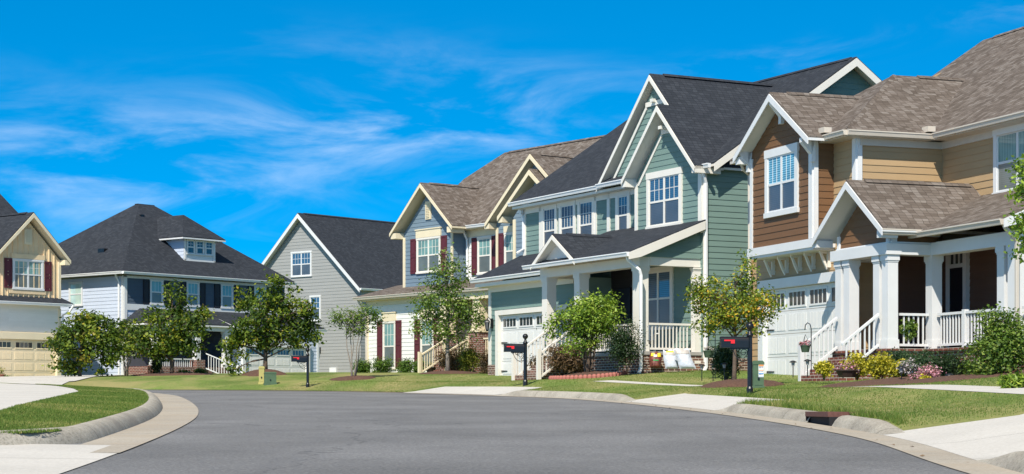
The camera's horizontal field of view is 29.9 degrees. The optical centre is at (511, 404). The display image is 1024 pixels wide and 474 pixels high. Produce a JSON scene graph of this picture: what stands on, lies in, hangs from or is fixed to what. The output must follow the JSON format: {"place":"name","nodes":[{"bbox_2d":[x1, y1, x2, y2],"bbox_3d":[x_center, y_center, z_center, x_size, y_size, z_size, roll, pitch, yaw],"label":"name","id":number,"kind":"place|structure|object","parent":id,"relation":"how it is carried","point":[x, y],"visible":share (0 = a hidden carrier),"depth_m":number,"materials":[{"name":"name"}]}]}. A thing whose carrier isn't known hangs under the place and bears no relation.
{"place":"outdoors","nodes":[
{"label":"outdoors","id":0,"kind":"place"},
{"bbox_2d":[0,383,76,409],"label":"driveway","id":1,"kind":"structure","parent":0,"point":[14,394],"depth_m":43.20,"materials":[{"name":"concrete"}]},
{"bbox_2d":[0,444,115,473],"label":"driveway","id":2,"kind":"structure","parent":0,"point":[39,459],"depth_m":18.17,"materials":[{"name":"concrete"}]},
{"bbox_2d":[0,374,132,384],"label":"driveway","id":3,"kind":"structure","parent":0,"point":[59,380],"depth_m":76.48,"materials":[{"name":"concrete"}]},
{"bbox_2d":[0,383,149,433],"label":"lawn","id":4,"kind":"structure","parent":0,"point":[58,408],"depth_m":28.17,"materials":[{"name":"green plant"}]},
{"bbox_2d":[403,387,540,394],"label":"driveway","id":5,"kind":"structure","parent":0,"point":[478,390],"depth_m":56.38,"materials":[{"name":"concrete"}]},
{"bbox_2d":[0,0,1023,262],"label":"sky","id":6,"kind":"structure","parent":0,"point":[238,119],"materials":[{"name":"blue"}]},
{"bbox_2d":[60,389,973,473],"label":"road","id":7,"kind":"structure","parent":0,"point":[285,432],"depth_m":21.96,"materials":[{"name":"grey asphalt"}]},
{"bbox_2d":[0,387,162,444],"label":"curb","id":8,"kind":"structure","parent":7,"relation":"on","point":[149,409],"depth_m":22.62,"materials":[{"name":"concrete"}]},
{"bbox_2d":[80,393,198,452],"bbox_3d":[-23.768,-0.016,52.538,73.405,0.986,26.399,0,0,40],"label":"gutter","id":9,"kind":"object","parent":7,"relation":"on","point":[176,412],"visible":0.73,"depth_m":26.09,"materials":[{"name":"concrete"}]},
{"bbox_2d":[244,390,1023,473],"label":"gutter","id":10,"kind":"object","parent":7,"relation":"on","point":[947,459],"visible":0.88,"depth_m":21.52,"materials":[{"name":"concrete"}]},
{"bbox_2d":[501,390,1023,472],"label":"curb","id":11,"kind":"structure","parent":7,"relation":"on","point":[1013,461],"depth_m":29.38,"materials":[{"name":"concrete"}]},
{"bbox_2d":[805,412,865,425],"bbox_3d":[4.658,0.339,27.656,0.560,0.485,1.600,0,0,-4],"label":"storm drain","id":12,"kind":"object","parent":11,"relation":"in","point":[826,418],"visible":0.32,"depth_m":27.29,"materials":[{"name":"metal"}]},
{"bbox_2d":[61,371,1023,430],"bbox_3d":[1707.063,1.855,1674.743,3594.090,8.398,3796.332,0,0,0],"label":"lawn","id":13,"kind":"structure","parent":0,"point":[222,381],"depth_m":54.30,"materials":[{"name":"green plant"}]},
{"bbox_2d":[0,194,74,375],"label":"tan gabled house","id":14,"kind":"structure","parent":13,"relation":"on","point":[34,257],"depth_m":88.64,"materials":[{"name":"beige wood"}]},
{"bbox_2d":[0,339,54,375],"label":"garage door","id":15,"kind":"structure","parent":14,"relation":"in","point":[10,357],"depth_m":88.47,"materials":[{"name":"beige paint"}]},
{"bbox_2d":[12,258,44,290],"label":"window","id":16,"kind":"structure","parent":14,"relation":"in","point":[31,267],"depth_m":88.57,"materials":[{"name":"white glass"}]},
{"bbox_2d":[41,308,133,376],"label":"young maple tree","id":17,"kind":"object","parent":13,"relation":"on","point":[86,332],"visible":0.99,"depth_m":79.66,"materials":[{"name":"green plant"}]},
{"bbox_2d":[110,317,153,375],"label":"crape myrtle","id":18,"kind":"object","parent":13,"relation":"on","point":[127,334],"visible":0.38,"depth_m":82.87,"materials":[{"name":"green plant"}]},
{"bbox_2d":[148,357,161,372],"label":"shrub","id":19,"kind":"object","parent":13,"relation":"on","point":[154,366],"visible":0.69,"depth_m":83.90,"materials":[{"name":"green plant"}]},
{"bbox_2d":[130,372,215,375],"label":"mulch bed","id":20,"kind":"object","parent":13,"relation":"on","point":[167,374],"visible":0.91,"depth_m":80.75,"materials":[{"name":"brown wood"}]},
{"bbox_2d":[129,277,216,372],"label":"young maple tree","id":21,"kind":"object","parent":20,"relation":"on","point":[171,338],"visible":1,"depth_m":80.72,"materials":[{"name":"green plant"}]},
{"bbox_2d":[58,204,326,375],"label":"pale blue hipped house","id":22,"kind":"structure","parent":13,"relation":"on","point":[129,262],"depth_m":98.62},
{"bbox_2d":[68,281,82,306],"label":"window","id":23,"kind":"structure","parent":22,"relation":"in","point":[75,288],"depth_m":97.33,"materials":[{"name":"white glass"}]},
{"bbox_2d":[149,279,163,305],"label":"window","id":24,"kind":"structure","parent":22,"relation":"in","point":[156,287],"depth_m":96.55,"materials":[{"name":"blue glass"}]},
{"bbox_2d":[186,239,195,254],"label":"window","id":25,"kind":"structure","parent":22,"relation":"in","point":[190,244],"depth_m":99.25,"materials":[{"name":"white paint"}]},
{"bbox_2d":[186,282,199,306],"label":"window","id":26,"kind":"structure","parent":22,"relation":"in","point":[193,288],"depth_m":98.43,"materials":[{"name":"blue glass"}]},
{"bbox_2d":[195,240,204,255],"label":"window","id":27,"kind":"structure","parent":22,"relation":"in","point":[199,244],"depth_m":99.71,"materials":[{"name":"blue glass"}]},
{"bbox_2d":[204,241,213,255],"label":"window","id":28,"kind":"structure","parent":22,"relation":"in","point":[208,245],"depth_m":100.20,"materials":[{"name":"glass"}]},
{"bbox_2d":[221,284,233,308],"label":"window","id":29,"kind":"structure","parent":22,"relation":"in","point":[227,290],"depth_m":100.20,"materials":[{"name":"blue glass"}]},
{"bbox_2d":[246,347,304,371],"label":"garage door","id":30,"kind":"structure","parent":22,"relation":"in","point":[275,362],"depth_m":99.90,"materials":[{"name":"white paint"}]},
{"bbox_2d":[258,366,264,383],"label":"utility pedestal","id":31,"kind":"object","parent":13,"relation":"on","point":[261,373],"visible":0.93,"depth_m":68.91,"materials":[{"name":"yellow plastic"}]},
{"bbox_2d":[241,369,286,375],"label":"mulch bed","id":32,"kind":"object","parent":13,"relation":"on","point":[253,373],"visible":0.68,"depth_m":75.37,"materials":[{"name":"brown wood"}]},
{"bbox_2d":[215,269,326,376],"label":"young maple tree","id":33,"kind":"object","parent":32,"relation":"on","point":[260,336],"visible":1,"depth_m":75.74,"materials":[{"name":"green plant"}]},
{"bbox_2d":[263,372,276,384],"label":"utility box","id":34,"kind":"object","parent":13,"relation":"on","point":[269,378],"visible":0.96,"depth_m":68.29,"materials":[{"name":"green paint"}]},
{"bbox_2d":[291,348,309,386],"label":"mailbox","id":35,"kind":"object","parent":13,"relation":"on","point":[299,358],"visible":0.99,"depth_m":66.24,"materials":[{"name":"black paint"}]},
{"bbox_2d":[261,213,402,371],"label":"gray gabled house","id":36,"kind":"structure","parent":13,"relation":"on","point":[327,262],"depth_m":119.27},
{"bbox_2d":[290,250,311,277],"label":"window","id":37,"kind":"structure","parent":36,"relation":"in","point":[301,261],"depth_m":119.92,"materials":[{"name":"white paint"}]},
{"bbox_2d":[309,295,320,320],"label":"window","id":38,"kind":"structure","parent":36,"relation":"in","point":[317,298],"depth_m":118.99,"materials":[{"name":"white paint"}]},
{"bbox_2d":[330,375,375,380],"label":"mulch bed","id":39,"kind":"object","parent":13,"relation":"on","point":[353,377],"visible":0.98,"depth_m":69.51,"materials":[{"name":"brown soil"}]},
{"bbox_2d":[325,303,388,375],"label":"crape myrtle","id":40,"kind":"object","parent":13,"relation":"on","point":[360,321],"visible":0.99,"depth_m":69.90,"materials":[{"name":"green plant"}]},
{"bbox_2d":[352,357,371,372],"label":"shrub","id":41,"kind":"object","parent":13,"relation":"on","point":[364,367],"visible":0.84,"depth_m":83.80,"materials":[{"name":"green plant"}]},
{"bbox_2d":[369,353,395,372],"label":"shrub","id":42,"kind":"object","parent":13,"relation":"on","point":[383,366],"visible":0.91,"depth_m":83.80,"materials":[{"name":"green plant"}]},
{"bbox_2d":[395,357,414,372],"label":"shrub","id":43,"kind":"object","parent":13,"relation":"on","point":[405,366],"visible":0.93,"depth_m":82.89,"materials":[{"name":"green plant"}]},
{"bbox_2d":[429,345,463,370],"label":"shrub","id":44,"kind":"object","parent":13,"relation":"on","point":[454,363],"visible":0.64,"depth_m":76.73,"materials":[{"name":"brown plant"}]},
{"bbox_2d":[420,371,479,373],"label":"mulch bed","id":45,"kind":"object","parent":13,"relation":"on","point":[449,372],"visible":0.94,"depth_m":73.23,"materials":[{"name":"brown soil"}]},
{"bbox_2d":[400,242,487,370],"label":"lacebark elm","id":46,"kind":"object","parent":45,"relation":"on","point":[457,314],"visible":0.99,"depth_m":73.83,"materials":[{"name":"green plant"}]},
{"bbox_2d":[454,339,482,372],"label":"shrub","id":47,"kind":"object","parent":45,"relation":"on","point":[466,357],"visible":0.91,"depth_m":74.86,"materials":[{"name":"green plant"}]},
{"bbox_2d":[353,135,604,372],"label":"blue gabled house","id":48,"kind":"structure","parent":13,"relation":"on","point":[475,219],"depth_m":85.06,"materials":[{"name":"white"}]},
{"bbox_2d":[383,321,394,368],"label":"window","id":49,"kind":"structure","parent":48,"relation":"in","point":[389,327],"depth_m":86.14,"materials":[{"name":"glass"}]},
{"bbox_2d":[420,319,433,365],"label":"window","id":50,"kind":"structure","parent":48,"relation":"in","point":[424,345],"depth_m":83.88,"materials":[{"name":"white glass"}]},
{"bbox_2d":[415,236,440,273],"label":"window","id":51,"kind":"structure","parent":48,"relation":"in","point":[426,247],"depth_m":85.89,"materials":[{"name":"white glass"}]},
{"bbox_2d":[476,236,490,274],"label":"window","id":52,"kind":"structure","parent":48,"relation":"in","point":[483,243],"depth_m":83.86,"materials":[{"name":"white glass"}]},
{"bbox_2d":[504,232,512,262],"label":"window","id":53,"kind":"structure","parent":48,"relation":"in","point":[508,236],"depth_m":81.74,"materials":[{"name":"white paint"}]},
{"bbox_2d":[477,349,487,373],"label":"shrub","id":54,"kind":"object","parent":13,"relation":"on","point":[483,369],"visible":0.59,"depth_m":73.38,"materials":[{"name":"green plant"}]},
{"bbox_2d":[503,334,527,385],"bbox_3d":[0.110,-1.214,55.454,0.722,1.700,0.223,0,0,-8],"label":"mailbox","id":55,"kind":"object","parent":13,"relation":"on","point":[517,348],"visible":0.97,"depth_m":55.44,"materials":[{"name":"black paint"}]},
{"bbox_2d":[527,353,547,369],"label":"shrub","id":56,"kind":"object","parent":13,"relation":"on","point":[534,360],"visible":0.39,"depth_m":61.85,"materials":[{"name":"green plant"}]},
{"bbox_2d":[543,342,592,375],"bbox_3d":[1.859,-1.466,60.050,1.844,1.332,1.502,0,0,0],"label":"shrub","id":57,"kind":"object","parent":13,"relation":"on","point":[568,364],"visible":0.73,"depth_m":59.75,"materials":[{"name":"brown plant"}]},
{"bbox_2d":[563,371,612,375],"bbox_3d":[2.252,-0.867,57.452,2.370,0.293,2.227,0,0,0],"label":"mulch bed","id":58,"kind":"object","parent":13,"relation":"on","point":[590,372],"visible":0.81,"depth_m":57.09,"materials":[{"name":"brown soil"}]},
{"bbox_2d":[536,287,626,371],"bbox_3d":[2.086,-2.115,57.425,2.718,2.791,2.162,0,0,0],"label":"flowering shrub tree","id":59,"kind":"object","parent":58,"relation":"on","point":[588,321],"visible":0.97,"depth_m":57.27,"materials":[{"name":"green plant"}]},
{"bbox_2d":[549,371,627,379],"bbox_3d":[2.275,-0.866,56.844,2.370,0.323,1.385,0,0,0],"label":"scalloped edging","id":60,"kind":"object","parent":13,"relation":"on","point":[621,373],"visible":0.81,"depth_m":56.37,"materials":[{"name":"red brick"}]},
{"bbox_2d":[601,313,647,371],"bbox_3d":[3.338,-1.759,56.462,1.438,1.852,1.234,0,0,0],"label":"holly","id":61,"kind":"object","parent":13,"relation":"on","point":[623,342],"visible":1,"depth_m":56.30,"materials":[{"name":"green plant"}]},
{"bbox_2d":[649,351,661,367],"bbox_3d":[4.261,-1.353,57.021,0.370,0.489,0.271,0,0,0],"label":"mulch bag","id":62,"kind":"object","parent":13,"relation":"on","point":[655,358],"visible":1,"depth_m":56.95,"materials":[{"name":"brown plastic"}]},
{"bbox_2d":[663,349,678,368],"bbox_3d":[4.686,-1.359,56.630,0.452,0.580,0.273,0,0,0],"label":"soil bag","id":63,"kind":"object","parent":13,"relation":"on","point":[670,359],"visible":1,"depth_m":56.56,"materials":[{"name":"white plastic"}]},
{"bbox_2d":[469,57,881,380],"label":"green house","id":64,"kind":"structure","parent":13,"relation":"on","point":[643,209],"depth_m":60.49,"materials":[{"name":"green wood"}]},
{"bbox_2d":[484,317,492,330],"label":"wall lantern","id":65,"kind":"object","parent":64,"relation":"attached to","point":[487,322],"depth_m":68.05,"materials":[{"name":"black paint"}]},
{"bbox_2d":[501,310,565,375],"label":"garage door","id":66,"kind":"structure","parent":64,"relation":"in","point":[529,321],"depth_m":66.34,"materials":[{"name":"white paint"}]},
{"bbox_2d":[541,203,557,248],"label":"window","id":67,"kind":"structure","parent":64,"relation":"in","point":[549,218],"depth_m":67.43,"materials":[{"name":"white paint"}]},
{"bbox_2d":[558,200,575,233],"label":"window","id":68,"kind":"structure","parent":64,"relation":"in","point":[567,215],"depth_m":66.24,"materials":[{"name":"white paint"}]},
{"bbox_2d":[577,196,594,233],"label":"window","id":69,"kind":"structure","parent":64,"relation":"in","point":[585,211],"depth_m":65.14,"materials":[{"name":"white paint"}]},
{"bbox_2d":[615,190,630,229],"bbox_3d":[3.641,-6.225,62.985,0.095,1.550,0.960,0,0,-28],"label":"window","id":70,"kind":"structure","parent":64,"relation":"in","point":[623,203],"depth_m":62.96,"materials":[{"name":"white paint"}]},
{"bbox_2d":[616,288,631,330],"bbox_3d":[3.641,-2.700,62.702,0.060,2.200,0.900,0,0,-28],"label":"front door","id":71,"kind":"structure","parent":64,"relation":"in","point":[626,293],"depth_m":62.53,"materials":[{"name":"black paint"}]},
{"bbox_2d":[648,267,673,330],"bbox_3d":[4.573,-3.335,60.168,0.095,1.970,1.810,0,0,-28],"label":"window","id":72,"kind":"structure","parent":64,"relation":"in","point":[660,279],"depth_m":59.99,"materials":[{"name":"glass"}]},
{"bbox_2d":[645,166,682,228],"bbox_3d":[4.744,-6.410,59.846,0.095,1.820,2.080,0,0,-28],"label":"window","id":73,"kind":"structure","parent":64,"relation":"in","point":[664,193],"depth_m":59.80,"materials":[{"name":"white paint"}]},
{"bbox_2d":[673,348,695,368],"bbox_3d":[5.049,-1.365,56.231,0.679,0.606,0.280,0,0,0],"label":"soil bag","id":74,"kind":"object","parent":13,"relation":"on","point":[684,359],"visible":1,"depth_m":56.16,"materials":[{"name":"white plastic"}]},
{"bbox_2d":[708,343,743,379],"bbox_3d":[5.283,-1.044,47.510,0.850,1.232,0.897,0,0,44],"label":"juniper","id":75,"kind":"object","parent":13,"relation":"on","point":[722,355],"visible":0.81,"depth_m":47.38,"materials":[{"name":"green plant"}]},
{"bbox_2d":[719,322,753,393],"bbox_3d":[4.678,-0.872,39.973,0.722,1.700,0.223,0,0,-4],"label":"mailbox","id":76,"kind":"object","parent":13,"relation":"on","point":[737,342],"visible":1,"depth_m":39.95,"materials":[{"name":"black paint"}]},
{"bbox_2d":[699,379,782,387],"bbox_3d":[5.551,-0.509,46.033,2.128,0.254,2.250,0,0,0],"label":"mulch bed","id":77,"kind":"object","parent":13,"relation":"on","point":[734,383],"visible":0.7,"depth_m":45.41,"materials":[{"name":"brown soil"}]},
{"bbox_2d":[677,248,786,379],"bbox_3d":[5.311,-2.064,46.019,2.497,3.458,1.648,0,0,26],"label":"yellowing pear tree","id":78,"kind":"object","parent":77,"relation":"on","point":[724,317],"visible":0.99,"depth_m":45.91,"materials":[{"name":"green plant"}]},
{"bbox_2d":[752,361,764,387],"bbox_3d":[5.570,-0.668,43.495,0.280,0.670,0.290,0,0,0],"label":"utility pedestal","id":79,"kind":"object","parent":13,"relation":"on","point":[757,374],"visible":0.94,"depth_m":43.38,"materials":[{"name":"green paint"}]},
{"bbox_2d":[804,322,811,372],"bbox_3d":[7.016,-1.359,45.500,0.174,1.202,0.021,0,0,0],"label":"plant hook","id":80,"kind":"object","parent":13,"relation":"on","point":[811,344],"visible":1,"depth_m":45.49,"materials":[{"name":"black paint"}]},
{"bbox_2d":[798,334,810,351],"bbox_3d":[6.952,-1.465,45.601,0.303,0.422,0.265,0,0,14],"label":"hanging basket","id":81,"kind":"object","parent":80,"relation":"hanging from","point":[804,346],"visible":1,"depth_m":45.53,"materials":[{"name":"green plastic"}]},
{"bbox_2d":[724,391,906,424],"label":"grass","id":82,"kind":"structure","parent":13,"relation":"on","point":[858,412],"depth_m":30.99,"materials":[{"name":"green plant"}]},
{"bbox_2d":[812,360,834,379],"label":"golden shrub","id":83,"kind":"object","parent":13,"relation":"on","point":[823,368],"visible":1,"depth_m":44.38,"materials":[{"name":"yellow plant"}]},
{"bbox_2d":[820,376,910,386],"bbox_3d":[8.624,-0.496,41.397,4.014,0.314,4.223,0,0,0],"label":"mulch bed","id":84,"kind":"object","parent":13,"relation":"on","point":[884,381],"visible":0.45,"depth_m":40.62,"materials":[{"name":"brown soil"}]},
{"bbox_2d":[835,358,860,376],"bbox_3d":[7.560,-0.858,43.254,0.605,0.468,0.698,0,0,0],"label":"flower pot","id":85,"kind":"object","parent":84,"relation":"on","point":[851,371],"visible":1,"depth_m":43.03,"materials":[{"name":"brown"}]},
{"bbox_2d":[839,350,869,380],"bbox_3d":[7.867,-0.907,43.781,0.784,0.717,0.864,0,0,-31],"label":"golden shrub","id":86,"kind":"object","parent":84,"relation":"on","point":[858,358],"visible":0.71,"depth_m":43.68,"materials":[{"name":"yellow plant"}]},
{"bbox_2d":[862,349,894,379],"bbox_3d":[8.139,-0.833,42.858,0.915,0.842,0.952,0,0,27],"label":"golden shrub","id":87,"kind":"object","parent":84,"relation":"on","point":[875,368],"visible":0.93,"depth_m":42.65,"materials":[{"name":"yellow plant"}]},
{"bbox_2d":[882,358,911,377],"bbox_3d":[8.487,-0.705,41.965,0.720,0.647,0.586,0,0,44],"label":"golden shrub","id":88,"kind":"object","parent":84,"relation":"on","point":[893,370],"visible":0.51,"depth_m":41.89,"materials":[{"name":"yellow plant"}]},
{"bbox_2d":[885,346,915,362],"bbox_3d":[8.807,-0.981,43.145,0.975,0.702,0.811,0,0,0],"label":"shrub","id":89,"kind":"object","parent":84,"relation":"on","point":[897,355],"visible":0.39,"depth_m":43.02,"materials":[{"name":"green plant"}]},
{"bbox_2d":[896,357,921,375],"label":"flower clump","id":90,"kind":"object","parent":84,"relation":"on","point":[910,365],"visible":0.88,"depth_m":41.39,"materials":[{"name":"white plant"}]},
{"bbox_2d":[905,347,940,374],"bbox_3d":[9.090,-0.865,42.223,1.001,0.824,1.060,0,0,0],"label":"shrub","id":91,"kind":"object","parent":84,"relation":"on","point":[920,357],"visible":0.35,"depth_m":42.10,"materials":[{"name":"green plant"}]},
{"bbox_2d":[922,346,976,376],"bbox_3d":[9.246,-0.758,39.998,1.285,0.966,1.311,0,0,29],"label":"shrub","id":92,"kind":"object","parent":84,"relation":"on","point":[948,364],"visible":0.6,"depth_m":39.79,"materials":[{"name":"green plant"}]},
{"bbox_2d":[730,26,1023,380],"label":"brown house","id":93,"kind":"structure","parent":13,"relation":"on","point":[877,211],"depth_m":49.17,"materials":[{"name":"beige"}]},
{"bbox_2d":[763,142,799,218],"bbox_3d":[7.218,-6.000,51.445,0.095,1.840,1.920,0,0,-20],"label":"window","id":94,"kind":"structure","parent":93,"relation":"in","point":[781,163],"depth_m":51.40,"materials":[{"name":"white paint"}]},
{"bbox_2d":[767,283,834,374],"bbox_3d":[7.912,-1.944,51.324,0.060,2.488,4.700,0,0,-20],"label":"garage door","id":95,"kind":"structure","parent":93,"relation":"in","point":[784,345],"depth_m":51.87,"materials":[{"name":"white paint"}]},
{"bbox_2d":[898,318,917,343],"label":"hanging plant","id":96,"kind":"object","parent":93,"relation":"on","point":[911,326],"visible":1,"depth_m":46.41,"materials":[{"name":"green plant"}]},
{"bbox_2d":[950,267,961,347],"bbox_3d":[11.381,-2.430,48.985,0.100,2.140,0.620,0,0,-20],"label":"front door","id":97,"kind":"structure","parent":93,"relation":"in","point":[955,273],"depth_m":48.96,"materials":[{"name":"black paint"}]},
{"bbox_2d":[992,123,1023,193],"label":"window","id":98,"kind":"structure","parent":93,"relation":"in","point":[1004,146],"depth_m":47.01,"materials":[{"name":"white paint"}]},
{"bbox_2d":[886,372,1023,385],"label":"mulch bed","id":99,"kind":"object","parent":13,"relation":"on","point":[949,378],"visible":0.66,"depth_m":37.12,"materials":[{"name":"brown soil"}]},
{"bbox_2d":[905,368,928,380],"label":"flower clump","id":100,"kind":"object","parent":99,"relation":"on","point":[916,376],"visible":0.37,"depth_m":39.27,"materials":[{"name":"pink plant"}]},
{"bbox_2d":[914,362,942,376],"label":"flower clump","id":101,"kind":"object","parent":99,"relation":"on","point":[931,370],"visible":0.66,"depth_m":39.41,"materials":[{"name":"pink plant"}]},
{"bbox_2d":[956,301,1023,375],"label":"tall shrub","id":102,"kind":"object","parent":99,"relation":"on","point":[1003,336],"visible":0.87,"depth_m":37.30,"materials":[{"name":"green plant"}]},
{"bbox_2d":[997,371,1023,387],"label":"weed","id":103,"kind":"object","parent":13,"relation":"on","point":[1012,380],"visible":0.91,"depth_m":29.86,"materials":[{"name":"green plant"}]},
{"bbox_2d":[1003,154,1023,263],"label":"street tree","id":104,"kind":"object","parent":13,"relation":"on","point":[1019,188],"visible":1,"depth_m":30.04,"materials":[{"name":"green plant"}]},
{"bbox_3d":[5.418,-1.338,52.000,0.194,1.290,0.021,0,0,0],"label":"plant hook","id":105,"kind":"object","parent":13,"relation":"on","visible":0},
{"bbox_2d":[703,339,714,357],"bbox_3d":[5.330,-1.537,52.009,0.325,0.502,0.386,0,0,0],"label":"hanging basket","id":106,"kind":"object","parent":105,"relation":"hanging from","point":[707,351],"visible":0.95,"depth_m":51.91,"materials":[{"name":"grey"}]},
{"bbox_2d":[598,380,701,385],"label":"sidewalk","id":107,"kind":"structure","parent":0,"point":[616,381],"depth_m":50.98,"materials":[{"name":"concrete"}]},
{"bbox_2d":[648,322,657,350],"bbox_3d":[4.078,-2.090,58.724,0.800,0.980,0.870,0,0,2],"label":"adirondack chair","id":108,"kind":"object","parent":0,"point":[649,341],"visible":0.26,"depth_m":58.82,"materials":[{"name":"white paint"}]},
{"bbox_2d":[626,393,779,409],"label":"driveway","id":109,"kind":"structure","parent":0,"point":[710,402],"depth_m":39.93,"materials":[{"name":"concrete"}]},
{"bbox_2d":[824,385,1023,393],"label":"sidewalk","id":110,"kind":"structure","parent":0,"point":[995,389],"depth_m":30.90,"materials":[{"name":"concrete"}]},
{"bbox_2d":[881,414,1023,459],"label":"driveway","id":111,"kind":"structure","parent":0,"point":[986,439],"depth_m":21.52,"materials":[{"name":"concrete"}]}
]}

